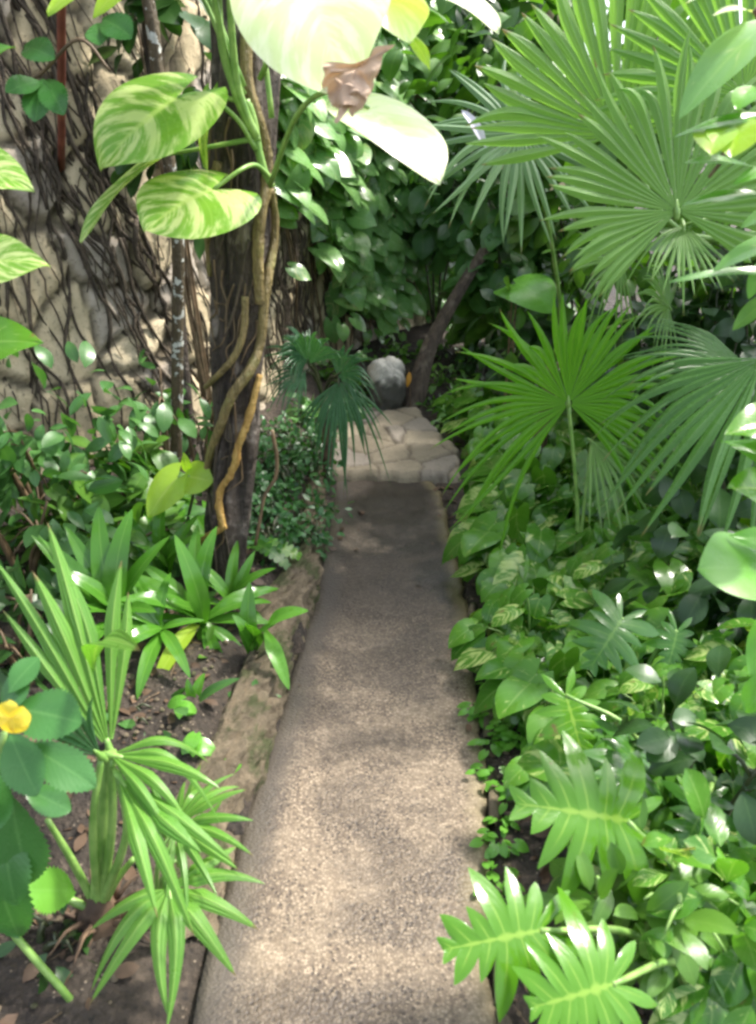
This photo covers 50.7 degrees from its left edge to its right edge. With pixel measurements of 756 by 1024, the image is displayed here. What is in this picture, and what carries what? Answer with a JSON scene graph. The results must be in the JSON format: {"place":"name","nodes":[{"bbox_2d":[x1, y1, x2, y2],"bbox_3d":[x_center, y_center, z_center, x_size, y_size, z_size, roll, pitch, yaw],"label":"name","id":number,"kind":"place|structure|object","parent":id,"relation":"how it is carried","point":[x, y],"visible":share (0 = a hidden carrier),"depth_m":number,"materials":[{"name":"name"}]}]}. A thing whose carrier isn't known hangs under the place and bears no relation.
{"place":"outdoors","nodes":[
{"label":"outdoors","id":0,"kind":"place"},
{"bbox_2d":[193,480,497,1023],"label":"path","id":1,"kind":"structure","parent":0,"point":[367,811],"depth_m":2.14,"materials":[{"name":"concrete"}]},
{"bbox_2d":[0,100,755,1023],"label":"ground","id":2,"kind":"structure","parent":0,"point":[136,998],"depth_m":2.06,"materials":[{"name":"soil"}]},
{"bbox_2d":[0,43,49,359],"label":"pothos vine","id":3,"kind":"object","parent":2,"relation":"on","point":[18,258],"visible":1,"depth_m":1.69,"materials":[{"name":"green plant"}]},
{"bbox_2d":[0,565,90,699],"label":"shrub","id":4,"kind":"object","parent":2,"relation":"on","point":[8,649],"visible":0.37,"depth_m":2.30,"materials":[{"name":"green plant"}]},
{"bbox_2d":[0,657,96,1002],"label":"flowering plant","id":5,"kind":"object","parent":2,"relation":"on","point":[29,880],"visible":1,"depth_m":1.42,"materials":[{"name":"green plant"}]},
{"bbox_2d":[0,894,97,993],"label":"leafy plant","id":6,"kind":"object","parent":2,"relation":"on","point":[61,973],"visible":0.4,"depth_m":1.71,"materials":[{"name":"green plant"}]},
{"bbox_2d":[0,443,140,616],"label":"shrub","id":7,"kind":"object","parent":2,"relation":"on","point":[103,485],"visible":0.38,"depth_m":2.66,"materials":[{"name":"green plant"}]},
{"bbox_2d":[0,341,157,551],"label":"shrub","id":8,"kind":"object","parent":2,"relation":"on","point":[48,449],"visible":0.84,"depth_m":2.82,"materials":[{"name":"green plant"}]},
{"bbox_2d":[31,505,169,638],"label":"strap plant","id":9,"kind":"object","parent":2,"relation":"on","point":[93,570],"visible":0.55,"depth_m":2.48,"materials":[{"name":"green plant"}]},
{"bbox_2d":[0,470,203,602],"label":"shrub","id":10,"kind":"object","parent":2,"relation":"on","point":[137,484],"visible":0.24,"depth_m":2.82,"materials":[{"name":"green plant"}]},
{"bbox_2d":[0,522,236,966],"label":"young palm","id":11,"kind":"object","parent":2,"relation":"on","point":[76,643],"visible":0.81,"depth_m":1.60,"materials":[{"name":"green plant"}]},
{"bbox_2d":[48,428,196,533],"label":"shrub","id":12,"kind":"object","parent":2,"relation":"on","point":[158,460],"visible":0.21,"depth_m":3.12,"materials":[{"name":"green plant"}]},
{"bbox_2d":[88,0,213,431],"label":"trunk","id":13,"kind":"object","parent":2,"relation":"on","point":[172,15],"visible":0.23,"depth_m":3.31,"materials":[{"name":"brown plant"}]},
{"bbox_2d":[98,573,204,698],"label":"strap plant","id":14,"kind":"object","parent":2,"relation":"on","point":[145,625],"visible":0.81,"depth_m":2.45,"materials":[{"name":"green plant"}]},
{"bbox_2d":[113,349,196,450],"bbox_3d":[-0.900,-0.257,3.212,0.265,0.780,0.398,-14,28,-29],"label":"sapling","id":15,"kind":"object","parent":2,"relation":"on","point":[160,417],"visible":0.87,"depth_m":3.10,"materials":[{"name":"green plant"}]},
{"bbox_2d":[109,507,203,577],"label":"strap plant","id":16,"kind":"object","parent":2,"relation":"on","point":[164,562],"visible":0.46,"depth_m":2.80,"materials":[{"name":"green plant"}]},
{"bbox_2d":[141,0,184,500],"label":"slender tree","id":17,"kind":"object","parent":2,"relation":"on","point":[169,166],"visible":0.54,"depth_m":3.13,"materials":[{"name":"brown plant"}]},
{"bbox_2d":[141,21,196,458],"bbox_3d":[-1.105,-1.845,3.359,2.560,3.505,2.158,10,26,20],"label":"wall sapling","id":18,"kind":"object","parent":2,"relation":"on","point":[187,396],"visible":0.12,"depth_m":3.91,"materials":[{"name":"brown plant"}]},
{"bbox_2d":[89,763,264,1023],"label":"fan palm seedling","id":19,"kind":"object","parent":2,"relation":"on","point":[168,921],"visible":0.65,"depth_m":1.55,"materials":[{"name":"green plant"}]},
{"bbox_2d":[146,452,212,543],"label":"young pothos","id":20,"kind":"object","parent":2,"relation":"on","point":[170,486],"visible":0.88,"depth_m":2.78,"materials":[{"name":"green plant"}]},
{"bbox_2d":[149,383,213,498],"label":"shrub","id":21,"kind":"object","parent":2,"relation":"on","point":[205,433],"visible":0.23,"depth_m":3.60,"materials":[{"name":"green plant"}]},
{"bbox_2d":[121,525,278,669],"bbox_3d":[-0.618,0.308,2.610,0.651,0.499,0.407,-9,25,-19],"label":"strap plant","id":22,"kind":"object","parent":2,"relation":"on","point":[195,563],"visible":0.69,"depth_m":2.60,"materials":[{"name":"green plant"}]},
{"bbox_2d":[148,465,333,939],"bbox_3d":[-0.359,0.342,3.081,0.264,0.270,2.866,2,24,4],"label":"stone edging","id":23,"kind":"object","parent":2,"relation":"on","point":[244,735],"visible":0.42,"depth_m":2.35,"materials":[{"name":"stone"}]},
{"bbox_2d":[249,537,305,569],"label":"fern","id":24,"kind":"object","parent":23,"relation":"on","point":[271,549],"visible":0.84,"depth_m":3.13,"materials":[{"name":"green plant"}]},
{"bbox_2d":[209,541,274,624],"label":"strap plant","id":25,"kind":"object","parent":2,"relation":"on","point":[235,580],"visible":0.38,"depth_m":2.79,"materials":[{"name":"green plant"}]},
{"bbox_2d":[204,0,280,590],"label":"tree","id":26,"kind":"object","parent":2,"relation":"on","point":[237,502],"visible":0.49,"depth_m":2.51,"materials":[{"name":"brown plant"}]},
{"bbox_2d":[46,0,500,572],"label":"climbing vine","id":27,"kind":"object","parent":26,"relation":"attached to","point":[318,46],"visible":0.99,"depth_m":2.06,"materials":[{"name":"green plant"}]},
{"bbox_2d":[233,581,275,653],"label":"strap plant","id":28,"kind":"object","parent":2,"relation":"on","point":[251,636],"visible":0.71,"depth_m":2.55,"materials":[{"name":"green plant"}]},
{"bbox_2d":[247,500,309,566],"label":"groundcover plant","id":29,"kind":"object","parent":2,"relation":"on","point":[263,536],"visible":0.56,"depth_m":3.23,"materials":[{"name":"green plant"}]},
{"bbox_2d":[0,0,564,478],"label":"stone wall","id":30,"kind":"structure","parent":2,"relation":"on","point":[90,318],"depth_m":3.60,"materials":[{"name":"stone"}]},
{"bbox_2d":[57,6,65,171],"bbox_3d":[-1.168,-1.603,2.941,0.030,0.659,0.780,-12,27,-25],"label":"rusty pole","id":31,"kind":"object","parent":30,"relation":"on","point":[61,61],"visible":0.77,"depth_m":2.91,"materials":[{"name":"metal"}]},
{"bbox_2d":[5,12,133,121],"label":"wall philodendron","id":32,"kind":"object","parent":30,"relation":"attached to","point":[40,98],"depth_m":2.55,"materials":[{"name":"green plant"}]},
{"bbox_2d":[0,0,154,459],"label":"climbing root","id":33,"kind":"object","parent":30,"relation":"attached to","point":[9,288],"visible":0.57,"depth_m":3.47,"materials":[{"name":"brown plant"}]},
{"bbox_2d":[0,0,209,451],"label":"climbing root","id":34,"kind":"object","parent":30,"relation":"attached to","point":[6,101],"visible":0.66,"depth_m":3.42,"materials":[{"name":"brown plant"}]},
{"bbox_2d":[32,0,265,449],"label":"climbing root","id":35,"kind":"object","parent":30,"relation":"attached to","point":[55,173],"visible":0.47,"depth_m":3.51,"materials":[{"name":"brown plant"}]},
{"bbox_2d":[263,147,328,400],"bbox_3d":[-0.579,-1.836,5.343,0.135,2.148,1.458,6,25,12],"label":"climbing root","id":36,"kind":"object","parent":30,"relation":"attached to","point":[279,271],"visible":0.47,"depth_m":5.38,"materials":[{"name":"brown plant"}]},
{"bbox_2d":[275,75,366,365],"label":"wall pothos","id":37,"kind":"object","parent":30,"relation":"attached to","point":[315,158],"depth_m":4.95,"materials":[{"name":"green plant"}]},
{"bbox_2d":[310,26,412,363],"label":"wall pothos","id":38,"kind":"object","parent":30,"relation":"attached to","point":[363,238],"depth_m":5.92,"materials":[{"name":"green plant"}]},
{"bbox_2d":[330,245,417,357],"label":"wall pothos","id":39,"kind":"object","parent":30,"relation":"attached to","point":[408,266],"depth_m":6.43,"materials":[{"name":"green plant"}]},
{"bbox_2d":[365,0,468,329],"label":"wall pothos","id":40,"kind":"object","parent":30,"relation":"attached to","point":[405,220],"depth_m":6.23,"materials":[{"name":"green plant"}]},
{"bbox_2d":[437,0,544,206],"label":"wall pothos","id":41,"kind":"object","parent":30,"relation":"attached to","point":[470,43],"depth_m":6.16,"materials":[{"name":"green plant"}]},
{"bbox_2d":[250,465,314,531],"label":"groundcover plant","id":42,"kind":"object","parent":2,"relation":"on","point":[274,509],"visible":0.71,"depth_m":3.45,"materials":[{"name":"green plant"}]},
{"bbox_2d":[263,606,307,688],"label":"strap plant","id":43,"kind":"object","parent":2,"relation":"on","point":[274,651],"visible":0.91,"depth_m":2.48,"materials":[{"name":"green plant"}]},
{"bbox_2d":[267,445,334,507],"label":"groundcover plant","id":44,"kind":"object","parent":2,"relation":"on","point":[286,477],"visible":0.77,"depth_m":3.79,"materials":[{"name":"green plant"}]},
{"bbox_2d":[0,559,641,1022],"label":"pebbles","id":45,"kind":"object","parent":2,"relation":"on","point":[62,917],"visible":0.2,"depth_m":2.22,"materials":[{"name":"stone"}]},
{"bbox_2d":[260,326,391,497],"bbox_3d":[-0.241,-0.426,3.828,0.638,0.899,0.377,0,24,0],"label":"fan palm","id":46,"kind":"object","parent":2,"relation":"on","point":[312,353],"visible":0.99,"depth_m":3.76,"materials":[{"name":"green plant"}]},
{"bbox_2d":[0,465,720,1023],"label":"leaf litter","id":47,"kind":"object","parent":2,"relation":"on","point":[126,969],"visible":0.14,"depth_m":1.99,"materials":[{"name":"brown plant"}]},
{"bbox_2d":[366,356,405,409],"bbox_3d":[0.057,-0.858,5.408,0.273,0.410,0.264,0,24,0],"label":"boulder","id":48,"kind":"object","parent":2,"relation":"on","point":[386,375],"visible":0.81,"depth_m":5.31,"materials":[{"name":"grey stone"}]},
{"bbox_2d":[333,407,460,484],"bbox_3d":[0.084,-0.424,4.872,0.821,0.112,1.313,0,24,0],"label":"stone apron","id":49,"kind":"object","parent":2,"relation":"on","point":[410,437],"visible":0.69,"depth_m":4.57,"materials":[{"name":"beige stone"}]},
{"bbox_2d":[394,132,503,337],"bbox_3d":[0.495,-2.235,6.465,1.053,1.701,0.963,0,24,0],"label":"shrub","id":50,"kind":"object","parent":2,"relation":"on","point":[436,241],"visible":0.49,"depth_m":6.19,"materials":[{"name":"green plant"}]},
{"bbox_2d":[447,496,529,543],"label":"pothos plant","id":51,"kind":"object","parent":2,"relation":"on","point":[483,506],"visible":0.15,"depth_m":3.54,"materials":[{"name":"green plant"}]},
{"bbox_2d":[468,602,511,1023],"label":"kerb strip","id":52,"kind":"object","parent":2,"relation":"on","point":[493,803],"visible":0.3,"depth_m":2.17,"materials":[{"name":"stone"}]},
{"bbox_2d":[469,825,528,858],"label":"clover seedling","id":53,"kind":"object","parent":2,"relation":"on","point":[493,849],"visible":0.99,"depth_m":2.00,"materials":[{"name":"green plant"}]},
{"bbox_2d":[451,542,551,602],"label":"pothos plant","id":54,"kind":"object","parent":2,"relation":"on","point":[486,588],"visible":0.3,"depth_m":3.04,"materials":[{"name":"green plant"}]},
{"bbox_2d":[432,223,575,356],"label":"shrub","id":55,"kind":"object","parent":2,"relation":"on","point":[463,318],"visible":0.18,"depth_m":6.05,"materials":[{"name":"green plant"}]},
{"bbox_2d":[441,502,574,603],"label":"pothos plant","id":56,"kind":"object","parent":2,"relation":"on","point":[485,530],"visible":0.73,"depth_m":3.13,"materials":[{"name":"green plant"}]},
{"bbox_2d":[459,455,557,505],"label":"pothos plant","id":57,"kind":"object","parent":2,"relation":"on","point":[485,469],"visible":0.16,"depth_m":3.79,"materials":[{"name":"green plant"}]},
{"bbox_2d":[455,462,568,522],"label":"pothos plant","id":58,"kind":"object","parent":2,"relation":"on","point":[546,475],"visible":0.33,"depth_m":3.62,"materials":[{"name":"green plant"}]},
{"bbox_2d":[421,148,603,354],"bbox_3d":[0.957,-1.776,5.780,1.296,1.621,1.056,0,24,0],"label":"shrub","id":59,"kind":"object","parent":2,"relation":"on","point":[491,241],"visible":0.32,"depth_m":5.50,"materials":[{"name":"green plant"}]},
{"bbox_2d":[448,583,595,673],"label":"pothos plant","id":60,"kind":"object","parent":2,"relation":"on","point":[491,616],"visible":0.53,"depth_m":2.69,"materials":[{"name":"green plant"}]},
{"bbox_2d":[494,273,555,411],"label":"broadleaf plant","id":61,"kind":"object","parent":2,"relation":"on","point":[536,292],"visible":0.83,"depth_m":4.39,"materials":[{"name":"green plant"}]},
{"bbox_2d":[453,607,605,729],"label":"pothos plant","id":62,"kind":"object","parent":2,"relation":"on","point":[502,658],"visible":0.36,"depth_m":2.56,"materials":[{"name":"green plant"}]},
{"bbox_2d":[469,575,592,641],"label":"pothos plant","id":63,"kind":"object","parent":2,"relation":"on","point":[543,605],"visible":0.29,"depth_m":2.79,"materials":[{"name":"green plant"}]},
{"bbox_2d":[382,0,680,407],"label":"leaning trunk","id":64,"kind":"object","parent":2,"relation":"on","point":[423,364],"visible":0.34,"depth_m":5.36,"materials":[{"name":"brown plant"}]},
{"bbox_2d":[503,728,566,824],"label":"pothos plant","id":65,"kind":"object","parent":2,"relation":"on","point":[516,775],"visible":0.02,"depth_m":2.10,"materials":[{"name":"green plant"}]},
{"bbox_2d":[473,646,598,779],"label":"pothos plant","id":66,"kind":"object","parent":2,"relation":"on","point":[514,697],"visible":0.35,"depth_m":2.33,"materials":[{"name":"green plant"}]},
{"bbox_2d":[465,251,609,401],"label":"shrub","id":67,"kind":"object","parent":2,"relation":"on","point":[527,333],"visible":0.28,"depth_m":4.83,"materials":[{"name":"green plant"}]},
{"bbox_2d":[416,0,686,258],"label":"shrub","id":68,"kind":"object","parent":2,"relation":"on","point":[439,49],"visible":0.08,"depth_m":5.58,"materials":[{"name":"green plant"}]},
{"bbox_2d":[425,59,680,452],"bbox_3d":[0.753,-0.746,3.214,0.833,1.968,1.257,19,31,37],"label":"fan palm","id":69,"kind":"object","parent":2,"relation":"on","point":[517,174],"visible":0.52,"depth_m":2.78,"materials":[{"name":"green plant"}]},
{"bbox_2d":[523,429,589,490],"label":"pothos plant","id":70,"kind":"object","parent":2,"relation":"on","point":[557,454],"visible":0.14,"depth_m":3.97,"materials":[{"name":"green plant"}]},
{"bbox_2d":[529,483,593,528],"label":"pothos plant","id":71,"kind":"object","parent":2,"relation":"on","point":[539,516],"visible":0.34,"depth_m":3.50,"materials":[{"name":"green plant"}]},
{"bbox_2d":[436,730,688,1023],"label":"philodendron","id":72,"kind":"object","parent":2,"relation":"on","point":[514,938],"visible":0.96,"depth_m":1.31,"materials":[{"name":"green plant"}]},
{"bbox_2d":[429,293,698,554],"bbox_3d":[0.705,-0.216,2.926,1.041,1.121,0.318,0,24,0],"label":"fan palm","id":73,"kind":"object","parent":2,"relation":"on","point":[570,352],"visible":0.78,"depth_m":2.93,"materials":[{"name":"green plant"}]},
{"bbox_2d":[531,492,612,553],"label":"pothos plant","id":74,"kind":"object","parent":2,"relation":"on","point":[564,524],"visible":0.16,"depth_m":3.38,"materials":[{"name":"green plant"}]},
{"bbox_2d":[525,606,644,676],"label":"pothos plant","id":75,"kind":"object","parent":2,"relation":"on","point":[570,636],"visible":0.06,"depth_m":2.60,"materials":[{"name":"green plant"}]},
{"bbox_2d":[548,519,626,579],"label":"pothos plant","id":76,"kind":"object","parent":2,"relation":"on","point":[566,538],"visible":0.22,"depth_m":3.12,"materials":[{"name":"green plant"}]},
{"bbox_2d":[490,57,694,367],"bbox_3d":[1.438,-1.847,5.296,1.388,2.078,1.077,0,24,0],"label":"shrub","id":77,"kind":"object","parent":2,"relation":"on","point":[533,226],"visible":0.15,"depth_m":5.16,"materials":[{"name":"green plant"}]},
{"bbox_2d":[516,730,684,852],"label":"pothos plant","id":78,"kind":"object","parent":2,"relation":"on","point":[529,762],"visible":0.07,"depth_m":1.93,"materials":[{"name":"green plant"}]},
{"bbox_2d":[539,541,670,616],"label":"pothos plant","id":79,"kind":"object","parent":2,"relation":"on","point":[582,567],"visible":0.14,"depth_m":2.89,"materials":[{"name":"green plant"}]},
{"bbox_2d":[464,0,755,537],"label":"fan palm","id":80,"kind":"object","parent":2,"relation":"on","point":[665,74],"visible":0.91,"depth_m":2.17,"materials":[{"name":"green plant"}]},
{"bbox_2d":[523,795,739,1001],"bbox_3d":[0.461,0.806,1.508,0.380,0.523,0.320,8,25,17],"label":"leafy plant","id":81,"kind":"object","parent":2,"relation":"on","point":[694,939],"visible":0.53,"depth_m":1.41,"materials":[{"name":"green plant"}]},
{"bbox_2d":[567,589,696,676],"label":"philodendron","id":82,"kind":"object","parent":2,"relation":"on","point":[614,630],"visible":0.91,"depth_m":2.26,"materials":[{"name":"green plant"}]},
{"bbox_2d":[535,667,736,848],"bbox_3d":[0.584,0.670,1.881,0.324,0.403,0.527,-6,25,-13],"label":"philodendron","id":83,"kind":"object","parent":2,"relation":"on","point":[569,710],"visible":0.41,"depth_m":1.80,"materials":[{"name":"green plant"}]},
{"bbox_2d":[558,287,719,429],"bbox_3d":[1.410,-0.739,4.298,1.032,0.948,0.919,0,24,0],"label":"shrub","id":84,"kind":"object","parent":2,"relation":"on","point":[627,333],"visible":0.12,"depth_m":4.03,"materials":[{"name":"green plant"}]},
{"bbox_2d":[531,0,754,308],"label":"shrub","id":85,"kind":"object","parent":2,"relation":"on","point":[674,4],"visible":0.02,"depth_m":4.64,"materials":[{"name":"green plant"}]},
{"bbox_2d":[542,147,744,363],"bbox_3d":[1.580,-1.281,4.521,1.270,1.505,0.952,9,26,20],"label":"shrub","id":86,"kind":"object","parent":2,"relation":"on","point":[572,237],"visible":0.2,"depth_m":4.40,"materials":[{"name":"green plant"}]},
{"bbox_2d":[598,547,708,620],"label":"pothos plant","id":87,"kind":"object","parent":2,"relation":"on","point":[675,575],"visible":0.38,"depth_m":2.74,"materials":[{"name":"green plant"}]},
{"bbox_2d":[582,663,734,768],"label":"pothos plant","id":88,"kind":"object","parent":2,"relation":"on","point":[641,693],"visible":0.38,"depth_m":2.10,"materials":[{"name":"green plant"}]},
{"bbox_2d":[590,833,755,1022],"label":"pothos plant","id":89,"kind":"object","parent":2,"relation":"on","point":[687,1001],"visible":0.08,"depth_m":1.44,"materials":[{"name":"green plant"}]},
{"bbox_2d":[607,577,743,652],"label":"pothos plant","id":90,"kind":"object","parent":2,"relation":"on","point":[660,600],"visible":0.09,"depth_m":2.64,"materials":[{"name":"green plant"}]},
{"bbox_2d":[600,488,755,644],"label":"leafy plant","id":91,"kind":"object","parent":2,"relation":"on","point":[702,591],"visible":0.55,"depth_m":2.54,"materials":[{"name":"green plant"}]},
{"bbox_2d":[607,644,755,844],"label":"leafy plant","id":92,"kind":"object","parent":2,"relation":"on","point":[672,752],"visible":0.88,"depth_m":1.66,"materials":[{"name":"green plant"}]},
{"bbox_2d":[626,602,738,728],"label":"pothos plant","id":93,"kind":"object","parent":2,"relation":"on","point":[656,616],"visible":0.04,"depth_m":2.48,"materials":[{"name":"green plant"}]},
{"bbox_2d":[613,230,755,452],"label":"shrub","id":94,"kind":"object","parent":2,"relation":"on","point":[721,330],"visible":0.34,"depth_m":3.38,"materials":[{"name":"green plant"}]},
{"bbox_2d":[629,518,750,569],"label":"pothos plant","id":95,"kind":"object","parent":2,"relation":"on","point":[693,539],"visible":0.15,"depth_m":2.95,"materials":[{"name":"green plant"}]},
{"bbox_2d":[631,310,755,530],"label":"shrub","id":96,"kind":"object","parent":2,"relation":"on","point":[682,503],"visible":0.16,"depth_m":2.93,"materials":[{"name":"green plant"}]},
{"bbox_2d":[632,768,755,1023],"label":"leafy plant","id":97,"kind":"object","parent":2,"relation":"on","point":[698,852],"visible":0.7,"depth_m":1.40,"materials":[{"name":"green plant"}]},
{"bbox_2d":[638,908,755,1023],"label":"pothos plant","id":98,"kind":"object","parent":2,"relation":"on","point":[730,990],"visible":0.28,"depth_m":1.43,"materials":[{"name":"green plant"}]},
{"bbox_2d":[644,72,755,342],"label":"shrub","id":99,"kind":"object","parent":2,"relation":"on","point":[700,291],"visible":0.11,"depth_m":3.54,"materials":[{"name":"green plant"}]},
{"bbox_2d":[668,0,755,329],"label":"overhanging shrub","id":100,"kind":"object","parent":2,"relation":"on","point":[726,56],"visible":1,"depth_m":1.26,"materials":[{"name":"green plant"}]},
{"bbox_2d":[675,739,755,818],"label":"pothos plant","id":101,"kind":"object","parent":2,"relation":"on","point":[747,756],"visible":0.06,"depth_m":1.85,"materials":[{"name":"green plant"}]},
{"bbox_2d":[682,617,754,691],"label":"pothos plant","id":102,"kind":"object","parent":2,"relation":"on","point":[736,665],"visible":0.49,"depth_m":2.29,"materials":[{"name":"green plant"}]},
{"bbox_2d":[684,670,752,749],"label":"pothos plant","id":103,"kind":"object","parent":2,"relation":"on","point":[721,691],"visible":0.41,"depth_m":2.03,"materials":[{"name":"green plant"}]},
{"bbox_2d":[697,402,755,712],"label":"broadleaf plant","id":104,"kind":"object","parent":2,"relation":"on","point":[727,562],"visible":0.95,"depth_m":1.46,"materials":[{"name":"green plant"}]},
{"bbox_2d":[711,831,755,932],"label":"pothos plant","id":105,"kind":"object","parent":2,"relation":"on","point":[747,855],"visible":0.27,"depth_m":1.58,"materials":[{"name":"green plant"}]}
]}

